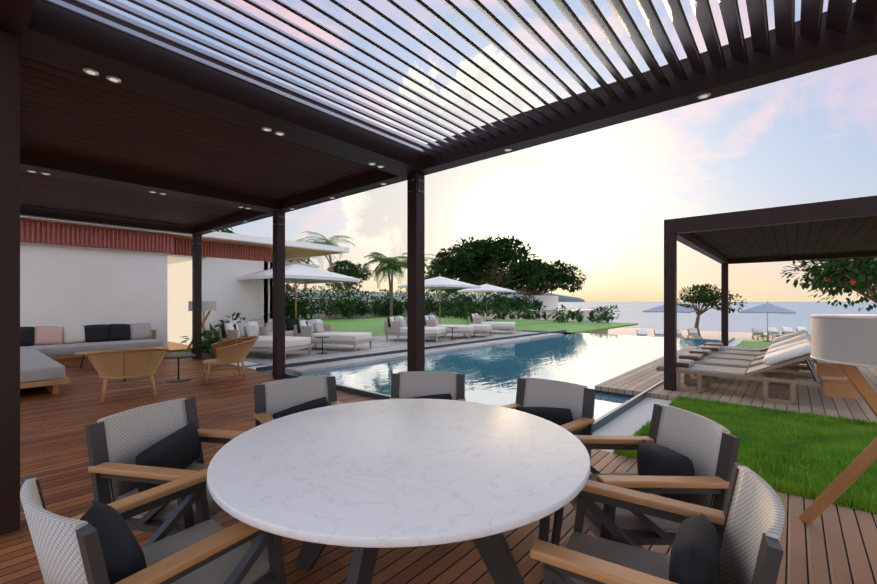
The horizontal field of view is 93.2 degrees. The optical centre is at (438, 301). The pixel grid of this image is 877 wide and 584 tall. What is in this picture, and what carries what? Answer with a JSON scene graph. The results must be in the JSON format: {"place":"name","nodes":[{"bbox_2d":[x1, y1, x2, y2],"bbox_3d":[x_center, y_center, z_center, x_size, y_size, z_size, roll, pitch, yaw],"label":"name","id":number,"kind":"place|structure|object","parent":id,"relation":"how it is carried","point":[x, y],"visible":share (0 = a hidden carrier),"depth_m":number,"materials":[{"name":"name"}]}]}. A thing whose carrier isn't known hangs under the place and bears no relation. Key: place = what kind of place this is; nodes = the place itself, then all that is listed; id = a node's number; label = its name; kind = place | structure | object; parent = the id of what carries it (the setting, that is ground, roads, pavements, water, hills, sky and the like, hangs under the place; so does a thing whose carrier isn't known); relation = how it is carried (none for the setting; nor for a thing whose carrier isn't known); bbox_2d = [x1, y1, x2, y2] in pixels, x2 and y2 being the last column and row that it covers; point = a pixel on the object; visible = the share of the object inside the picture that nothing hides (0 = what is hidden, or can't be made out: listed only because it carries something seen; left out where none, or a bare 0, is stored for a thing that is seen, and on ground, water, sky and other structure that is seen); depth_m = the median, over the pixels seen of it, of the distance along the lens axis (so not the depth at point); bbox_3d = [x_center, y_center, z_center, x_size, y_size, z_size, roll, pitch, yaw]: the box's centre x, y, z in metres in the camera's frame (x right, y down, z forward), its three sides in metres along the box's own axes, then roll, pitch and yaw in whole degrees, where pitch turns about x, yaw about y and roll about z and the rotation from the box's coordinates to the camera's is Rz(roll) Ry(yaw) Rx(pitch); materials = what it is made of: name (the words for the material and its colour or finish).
{"place":"outdoors","nodes":[
{"label":"outdoors","id":0,"kind":"place"},
{"bbox_2d":[206,330,562,372],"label":"deck","id":1,"kind":"structure","parent":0,"point":[382,344],"depth_m":12.17,"materials":[{"name":"grey stone"}]},
{"bbox_2d":[218,321,312,359],"bbox_3d":[-4.472,0.981,10.752,2.000,0.862,1.211,0,0,17],"label":"daybed","id":2,"kind":"object","parent":1,"relation":"on","point":[264,342],"visible":0.71,"depth_m":10.53,"materials":[{"name":"white fabric"}]},
{"bbox_2d":[227,318,297,336],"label":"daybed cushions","id":3,"kind":"object","parent":2,"relation":"on","point":[290,323],"visible":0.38,"depth_m":12.87,"materials":[{"name":"grey fabric"}]},
{"bbox_2d":[237,259,359,317],"bbox_3d":[-4.771,0.002,13.864,3.000,2.820,3.000,0,0,36],"label":"umbrella","id":4,"kind":"object","parent":1,"relation":"on","point":[296,273],"visible":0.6,"depth_m":13.33,"materials":[{"name":"white fabric"}]},
{"bbox_2d":[315,336,329,353],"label":"side table","id":5,"kind":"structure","parent":1,"relation":"on","point":[322,337],"depth_m":11.21,"materials":[{"name":"grey metal"}]},
{"bbox_2d":[294,319,372,351],"bbox_3d":[-3.115,0.981,12.348,2.000,0.862,1.211,0,0,16],"label":"daybed","id":6,"kind":"object","parent":1,"relation":"on","point":[313,328],"visible":0.94,"depth_m":11.99,"materials":[{"name":"white fabric"}]},
{"bbox_2d":[385,316,446,342],"bbox_3d":[-0.804,0.981,15.013,2.000,0.862,1.211,0,0,18],"label":"daybed","id":7,"kind":"object","parent":1,"relation":"on","point":[396,326],"visible":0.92,"depth_m":14.69,"materials":[{"name":"white fabric"}]},
{"bbox_2d":[425,315,474,338],"bbox_3d":[0.398,0.981,16.344,2.000,0.862,1.211,0,0,16],"label":"daybed","id":8,"kind":"object","parent":1,"relation":"on","point":[431,321],"visible":0.75,"depth_m":15.95,"materials":[{"name":"white fabric"}]},
{"bbox_2d":[447,327,457,339],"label":"side table","id":9,"kind":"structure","parent":1,"relation":"on","point":[452,332],"depth_m":15.26,"materials":[{"name":"grey metal"}]},
{"bbox_2d":[464,324,492,337],"bbox_3d":[1.597,1.177,16.773,1.000,0.470,1.000,0,0,19],"label":"chaise lounge","id":10,"kind":"object","parent":1,"relation":"on","point":[486,328],"visible":0.62,"depth_m":16.30,"materials":[{"name":"white fabric"}]},
{"bbox_2d":[468,313,515,333],"bbox_3d":[2.415,0.981,18.709,2.000,0.862,1.211,0,0,17],"label":"daybed","id":11,"kind":"object","parent":1,"relation":"on","point":[475,318],"visible":0.77,"depth_m":18.34,"materials":[{"name":"white fabric"}]},
{"bbox_2d":[0,352,876,583],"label":"deck","id":12,"kind":"structure","parent":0,"point":[833,544],"depth_m":2.77,"materials":[{"name":"brown wood"}]},
{"bbox_2d":[74,350,108,368],"bbox_3d":[-7.282,1.243,8.774,0.660,0.343,0.660,0,0,41],"label":"coffee table","id":13,"kind":"object","parent":12,"relation":"on","point":[81,353],"visible":0.5,"depth_m":8.70,"materials":[{"name":"brown wood"}]},
{"bbox_2d":[20,323,166,393],"bbox_3d":[-6.970,0.978,8.323,4.700,0.858,3.480,0,0,41],"label":"sofa","id":14,"kind":"object","parent":12,"relation":"on","point":[47,355],"visible":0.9,"depth_m":9.23,"materials":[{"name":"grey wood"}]},
{"bbox_2d":[115,378,134,382],"bbox_3d":[-5.458,1.232,7.215,0.400,0.360,0.400,0,0,41],"label":"coffee table","id":15,"kind":"object","parent":12,"relation":"on","point":[125,380],"visible":0.35,"depth_m":7.24,"materials":[{"name":"grey metal"}]},
{"bbox_2d":[85,348,168,402],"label":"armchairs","id":16,"kind":"object","parent":12,"relation":"on","point":[122,363],"visible":1,"depth_m":5.85,"materials":[{"name":"brown wicker"}]},
{"bbox_2d":[20,469,286,583],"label":"chair","id":17,"kind":"object","parent":12,"relation":"on","point":[96,543],"visible":0.85,"depth_m":1.41,"materials":[{"name":"grey fabric"}]},
{"bbox_2d":[85,397,245,535],"bbox_3d":[-1.369,1.008,2.261,0.710,0.813,0.645,0,0,16],"label":"chair","id":18,"kind":"object","parent":12,"relation":"on","point":[133,451],"visible":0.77,"depth_m":2.17,"materials":[{"name":"grey fabric"}]},
{"bbox_2d":[163,354,195,382],"bbox_3d":[-4.642,1.192,7.399,0.540,0.440,0.540,0,0,41],"label":"side table","id":19,"kind":"object","parent":12,"relation":"on","point":[177,356],"visible":0.83,"depth_m":7.34,"materials":[{"name":"grey metal"}]},
{"bbox_2d":[185,301,216,353],"bbox_3d":[-6.653,0.707,11.596,0.808,1.436,0.815,0,0,1],"label":"floor lamp","id":20,"kind":"object","parent":12,"relation":"on","point":[209,306],"visible":0.62,"depth_m":11.49,"materials":[{"name":"grey wood"}]},
{"bbox_2d":[202,336,258,383],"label":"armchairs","id":21,"kind":"object","parent":12,"relation":"on","point":[234,350],"visible":1,"depth_m":7.37,"materials":[{"name":"brown wicker"}]},
{"bbox_2d":[180,352,301,375],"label":"pebbles","id":22,"kind":"object","parent":12,"relation":"on","point":[247,364],"visible":0.31,"depth_m":9.10,"materials":[{"name":"stone"}]},
{"bbox_2d":[253,375,343,426],"bbox_3d":[-0.918,1.008,2.974,0.645,0.813,0.710,0,0,-38],"label":"chair","id":23,"kind":"object","parent":12,"relation":"on","point":[276,399],"visible":0.31,"depth_m":3.15,"materials":[{"name":"grey fabric"}]},
{"bbox_2d":[207,399,589,583],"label":"dining table","id":24,"kind":"object","parent":12,"relation":"on","point":[366,480],"visible":1,"depth_m":1.62,"materials":[{"name":"stone"}]},
{"bbox_2d":[389,371,465,400],"bbox_3d":[-0.108,1.008,3.213,0.645,0.813,0.710,0,0,4],"label":"chair","id":25,"kind":"object","parent":12,"relation":"on","point":[427,385],"visible":0.12,"depth_m":3.50,"materials":[{"name":"grey fabric"}]},
{"bbox_2d":[0,0,876,535],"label":"pergola frame","id":26,"kind":"object","parent":12,"relation":"on","point":[38,30],"visible":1,"depth_m":3.46,"materials":[{"name":"brown metal"}]},
{"bbox_2d":[20,55,378,226],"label":"closed louvres","id":27,"kind":"object","parent":26,"relation":"on","point":[68,115],"visible":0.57,"depth_m":4.99,"materials":[{"name":"brown wood"}]},
{"bbox_2d":[40,0,876,156],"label":"open louvres","id":28,"kind":"object","parent":26,"relation":"on","point":[838,15],"visible":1,"depth_m":2.86,"materials":[{"name":"brown"}]},
{"bbox_2d":[501,377,595,540],"bbox_3d":[0.664,1.008,2.895,0.645,0.813,0.710,0,0,44],"label":"chair","id":29,"kind":"object","parent":12,"relation":"on","point":[569,406],"visible":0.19,"depth_m":2.98,"materials":[{"name":"grey fabric"}]},
{"bbox_2d":[551,403,739,545],"bbox_3d":[1.032,1.008,2.150,0.710,0.813,0.645,0,0,-3],"label":"chair","id":30,"kind":"object","parent":12,"relation":"on","point":[686,456],"visible":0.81,"depth_m":1.99,"materials":[{"name":"grey fabric"}]},
{"bbox_2d":[530,462,784,583],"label":"chair","id":31,"kind":"object","parent":12,"relation":"on","point":[743,545],"visible":0.96,"depth_m":1.40,"materials":[{"name":"grey fabric"}]},
{"bbox_2d":[799,314,876,523],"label":"lamp","id":32,"kind":"object","parent":12,"relation":"on","point":[847,343],"visible":0.96,"depth_m":2.30,"materials":[{"name":"brown wood"}]},
{"bbox_2d":[167,316,772,352],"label":"lawn","id":33,"kind":"structure","parent":0,"point":[374,326],"depth_m":25.51,"materials":[{"name":"green plant"}]},
{"bbox_2d":[20,216,348,351],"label":"house","id":34,"kind":"structure","parent":33,"relation":"on","point":[76,273],"depth_m":10.93,"materials":[{"name":"white plaster"},{"name":"terracotta"}]},
{"bbox_2d":[217,227,235,233],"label":"roof plants","id":35,"kind":"object","parent":34,"relation":"on","point":[227,230],"depth_m":13.93,"materials":[{"name":"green plant"}]},
{"bbox_2d":[267,296,316,321],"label":"ferns","id":36,"kind":"object","parent":33,"relation":"on","point":[292,315],"visible":0.19,"depth_m":15.03,"materials":[{"name":"green plant"}]},
{"bbox_2d":[363,252,406,292],"bbox_3d":[-2.734,-0.673,23.047,2.787,4.272,2.604,0,0,41],"label":"palm","id":37,"kind":"object","parent":33,"relation":"on","point":[391,261],"visible":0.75,"depth_m":22.78,"materials":[{"name":"green plant"}]},
{"bbox_2d":[367,257,406,316],"bbox_3d":[-2.338,-0.480,22.185,2.572,3.886,2.422,0,0,-25],"label":"palm","id":38,"kind":"object","parent":33,"relation":"on","point":[399,264],"visible":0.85,"depth_m":21.86,"materials":[{"name":"green plant"}]},
{"bbox_2d":[398,274,480,318],"bbox_3d":[0.069,0.002,20.910,3.000,2.820,3.000,0,0,38],"label":"umbrella","id":39,"kind":"object","parent":33,"relation":"on","point":[439,282],"visible":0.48,"depth_m":20.32,"materials":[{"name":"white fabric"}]},
{"bbox_2d":[457,282,514,320],"bbox_3d":[3.474,0.002,29.970,3.000,2.820,3.000,0,0,41],"label":"umbrella","id":40,"kind":"object","parent":33,"relation":"on","point":[486,288],"visible":0.81,"depth_m":29.25,"materials":[{"name":"white fabric"}]},
{"bbox_2d":[613,450,876,513],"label":"blades","id":41,"kind":"object","parent":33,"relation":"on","point":[840,500],"visible":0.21,"depth_m":2.98,"materials":[{"name":"green plant"}]},
{"bbox_2d":[89,0,876,301],"label":"sky","id":42,"kind":"structure","parent":0,"point":[599,201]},
{"bbox_2d":[300,329,720,419],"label":"pool","id":43,"kind":"structure","parent":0,"point":[493,373],"depth_m":9.67,"materials":[{"name":"liquid"}]},
{"bbox_2d":[256,329,734,432],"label":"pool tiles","id":44,"kind":"object","parent":43,"relation":"on","point":[603,420],"visible":0.1,"depth_m":7.03,"materials":[{"name":"grey tile"}]},
{"bbox_2d":[299,309,776,341],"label":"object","id":45,"kind":"structure","parent":0,"point":[716,335],"depth_m":40.16,"materials":[{"name":"stone"}]},
{"bbox_2d":[179,323,228,354],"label":"ferns","id":46,"kind":"object","parent":45,"relation":"on","point":[209,341],"visible":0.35,"depth_m":10.47,"materials":[{"name":"green plant"}]},
{"bbox_2d":[207,312,245,344],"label":"ferns","id":47,"kind":"object","parent":45,"relation":"on","point":[237,316],"visible":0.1,"depth_m":12.67,"materials":[{"name":"green plant"}]},
{"bbox_2d":[285,258,313,309],"bbox_3d":[-11.721,-1.279,32.901,3.510,5.584,3.930,0,0,-26],"label":"palm","id":48,"kind":"object","parent":45,"relation":"on","point":[299,261],"visible":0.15,"depth_m":32.76,"materials":[{"name":"green plant"}]},
{"bbox_2d":[297,239,335,289],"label":"palm","id":49,"kind":"object","parent":45,"relation":"on","point":[305,286],"visible":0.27,"depth_m":40.99,"materials":[{"name":"green plant"}]},
{"bbox_2d":[301,231,354,290],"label":"palm","id":50,"kind":"object","parent":45,"relation":"on","point":[329,241],"visible":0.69,"depth_m":45.05,"materials":[{"name":"green plant"}]},
{"bbox_2d":[325,260,373,290],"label":"tree","id":51,"kind":"object","parent":45,"relation":"on","point":[354,270],"visible":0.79,"depth_m":52.80,"materials":[{"name":"green plant"}]},
{"bbox_2d":[401,253,436,273],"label":"palm","id":52,"kind":"object","parent":45,"relation":"on","point":[426,259],"visible":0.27,"depth_m":50.19,"materials":[{"name":"green plant"}]},
{"bbox_2d":[285,289,557,318],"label":"garden wall","id":53,"kind":"structure","parent":45,"relation":"on","point":[550,302],"depth_m":43.84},
{"bbox_2d":[285,283,543,319],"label":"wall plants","id":54,"kind":"object","parent":53,"relation":"attached to","point":[349,309],"depth_m":39.03,"materials":[{"name":"green plant"}]},
{"bbox_2d":[425,254,492,293],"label":"tree","id":55,"kind":"object","parent":45,"relation":"on","point":[446,269],"visible":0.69,"depth_m":57.21,"materials":[{"name":"green plant"}]},
{"bbox_2d":[430,232,549,293],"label":"tree","id":56,"kind":"object","parent":45,"relation":"on","point":[491,256],"visible":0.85,"depth_m":59.94,"materials":[{"name":"green plant"}]},
{"bbox_2d":[425,302,619,322],"bbox_3d":[5.413,0.883,35.487,18.921,1.881,8.294,0,0,41],"label":"hedge","id":57,"kind":"object","parent":45,"relation":"on","point":[461,313],"visible":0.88,"depth_m":33.76,"materials":[{"name":"green plant"}]},
{"bbox_2d":[496,258,586,294],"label":"tree","id":58,"kind":"object","parent":45,"relation":"on","point":[561,275],"visible":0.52,"depth_m":65.42,"materials":[{"name":"green plant"}]},
{"bbox_2d":[636,329,646,335],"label":"beach lounger","id":59,"kind":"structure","parent":45,"relation":"on","point":[641,332],"depth_m":31.01,"materials":[{"name":"grey fabric"}]},
{"bbox_2d":[653,329,663,336],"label":"beach lounger","id":60,"kind":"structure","parent":45,"relation":"on","point":[658,332],"depth_m":31.39,"materials":[{"name":"grey fabric"}]},
{"bbox_2d":[592,340,742,452],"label":"walkway","id":61,"kind":"structure","parent":45,"relation":"on","point":[628,422],"depth_m":5.03,"materials":[{"name":"stone"}]},
{"bbox_2d":[643,305,696,312],"bbox_3d":[18.417,1.492,32.982,3.200,3.040,3.200,0,0,41],"label":"umbrella","id":62,"kind":"object","parent":45,"relation":"on","point":[680,309],"visible":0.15,"depth_m":32.20,"materials":[{"name":"blue fabric"}]},
{"bbox_2d":[677,329,683,337],"bbox_3d":[18.116,2.557,31.398,0.700,0.910,1.900,0,0,21],"label":"lounge chair","id":63,"kind":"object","parent":45,"relation":"on","point":[679,334],"depth_m":31.65,"materials":[{"name":"grey fabric"}]},
{"bbox_2d":[687,328,701,338],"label":"beach lounger","id":64,"kind":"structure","parent":45,"relation":"on","point":[692,332],"depth_m":32.15,"materials":[{"name":"grey fabric"}]},
{"bbox_2d":[677,283,746,335],"bbox_3d":[21.665,0.762,33.852,4.166,4.564,6.074,0,0,-3],"label":"tree","id":65,"kind":"object","parent":45,"relation":"on","point":[705,295],"visible":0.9,"depth_m":33.51,"materials":[{"name":"green plant"}]},
{"bbox_2d":[751,328,769,340],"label":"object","id":66,"kind":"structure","parent":45,"relation":"on","point":[757,332],"depth_m":32.77,"materials":[{"name":"grey fabric"}]},
{"bbox_2d":[739,301,795,341],"bbox_3d":[24.602,1.492,30.983,3.200,3.040,3.200,0,0,41],"label":"umbrella","id":67,"kind":"object","parent":45,"relation":"on","point":[767,307],"visible":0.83,"depth_m":30.22,"materials":[{"name":"blue fabric"}]},
{"bbox_2d":[766,327,782,339],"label":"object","id":68,"kind":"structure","parent":45,"relation":"on","point":[773,332],"depth_m":33.18,"materials":[{"name":"grey fabric"}]},
{"bbox_2d":[780,327,792,334],"bbox_3d":[28.255,2.557,33.254,0.700,0.910,1.900,0,0,21],"label":"lounge chair","id":69,"kind":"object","parent":45,"relation":"on","point":[787,330],"depth_m":33.70,"materials":[{"name":"grey fabric"}]},
{"bbox_2d":[795,327,808,333],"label":"beach lounger","id":70,"kind":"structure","parent":45,"relation":"on","point":[800,328],"depth_m":34.20,"materials":[{"name":"grey fabric"}]},
{"bbox_2d":[780,257,876,311],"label":"tree","id":71,"kind":"object","parent":45,"relation":"on","point":[861,276],"visible":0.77,"depth_m":19.29,"materials":[{"name":"green plant"}]},
{"bbox_2d":[496,288,584,301],"bbox_3d":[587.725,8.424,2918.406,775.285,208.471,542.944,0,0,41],"label":"headland","id":72,"kind":"structure","parent":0,"point":[562,298],"depth_m":2751.85,"materials":[{"name":"grey"}]},
{"bbox_2d":[558,302,876,333],"bbox_3d":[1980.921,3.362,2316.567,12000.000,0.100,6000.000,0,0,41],"label":"sea","id":73,"kind":"structure","parent":0,"point":[633,312],"depth_m":97.52,"materials":[{"name":"liquid"}]},
{"bbox_2d":[595,346,876,423],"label":"deck","id":74,"kind":"structure","parent":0,"point":[644,377],"depth_m":6.33,"materials":[{"name":"brown wood"}]},
{"bbox_2d":[656,342,820,404],"bbox_3d":[4.367,0.963,6.147,1.910,0.797,0.700,0,0,40],"label":"lounger","id":75,"kind":"object","parent":74,"relation":"on","point":[786,356],"visible":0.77,"depth_m":5.84,"materials":[{"name":"teak wood"},{"name":"fabric"}]},
{"bbox_2d":[677,339,815,391],"bbox_3d":[4.981,0.975,6.879,1.921,0.773,0.700,0,0,41],"label":"lounger","id":76,"kind":"object","parent":74,"relation":"on","point":[698,359],"visible":0.48,"depth_m":6.72,"materials":[{"name":"teak wood"},{"name":"fabric"}]},
{"bbox_2d":[681,333,814,378],"bbox_3d":[5.550,0.957,7.529,1.904,0.809,0.700,0,0,42],"label":"lounger","id":77,"kind":"object","parent":74,"relation":"on","point":[706,353],"visible":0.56,"depth_m":7.36,"materials":[{"name":"teak wood"},{"name":"fabric"}]},
{"bbox_2d":[696,330,807,352],"bbox_3d":[6.702,0.969,8.886,1.916,0.785,0.700,0,0,42],"label":"lounger","id":78,"kind":"object","parent":74,"relation":"on","point":[786,337],"visible":0.31,"depth_m":8.74,"materials":[{"name":"teak wood"},{"name":"fabric"}]},
{"bbox_2d":[698,334,816,370],"bbox_3d":[6.194,0.988,8.169,1.932,0.748,0.700,0,0,42],"label":"lounger","id":79,"kind":"object","parent":74,"relation":"on","point":[717,349],"visible":0.33,"depth_m":8.23,"materials":[{"name":"teak wood"},{"name":"fabric"}]},
{"bbox_2d":[664,195,876,390],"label":"pergola","id":80,"kind":"object","parent":74,"relation":"on","point":[839,229],"visible":0.96,"depth_m":6.52,"materials":[{"name":"brown metal"}]},
{"bbox_2d":[815,361,844,376],"bbox_3d":[7.075,1.234,7.484,0.400,0.255,0.300,0,0,41],"label":"side table","id":81,"kind":"object","parent":74,"relation":"on","point":[823,368],"visible":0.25,"depth_m":7.40,"materials":[{"name":"brown wood"}]},
{"bbox_2d":[820,375,858,399],"bbox_3d":[5.775,1.234,5.964,0.400,0.255,0.300,0,0,41],"label":"side table","id":82,"kind":"object","parent":74,"relation":"on","point":[839,387],"visible":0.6,"depth_m":5.88,"materials":[{"name":"brown wood"}]},
{"bbox_2d":[613,398,876,510],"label":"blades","id":83,"kind":"object","parent":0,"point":[822,454],"visible":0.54,"depth_m":4.04,"materials":[{"name":"green plant"}]},
{"bbox_2d":[676,395,876,426],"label":"blades","id":84,"kind":"object","parent":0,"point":[697,400],"visible":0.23,"depth_m":5.15,"materials":[{"name":"green plant"}]}
]}

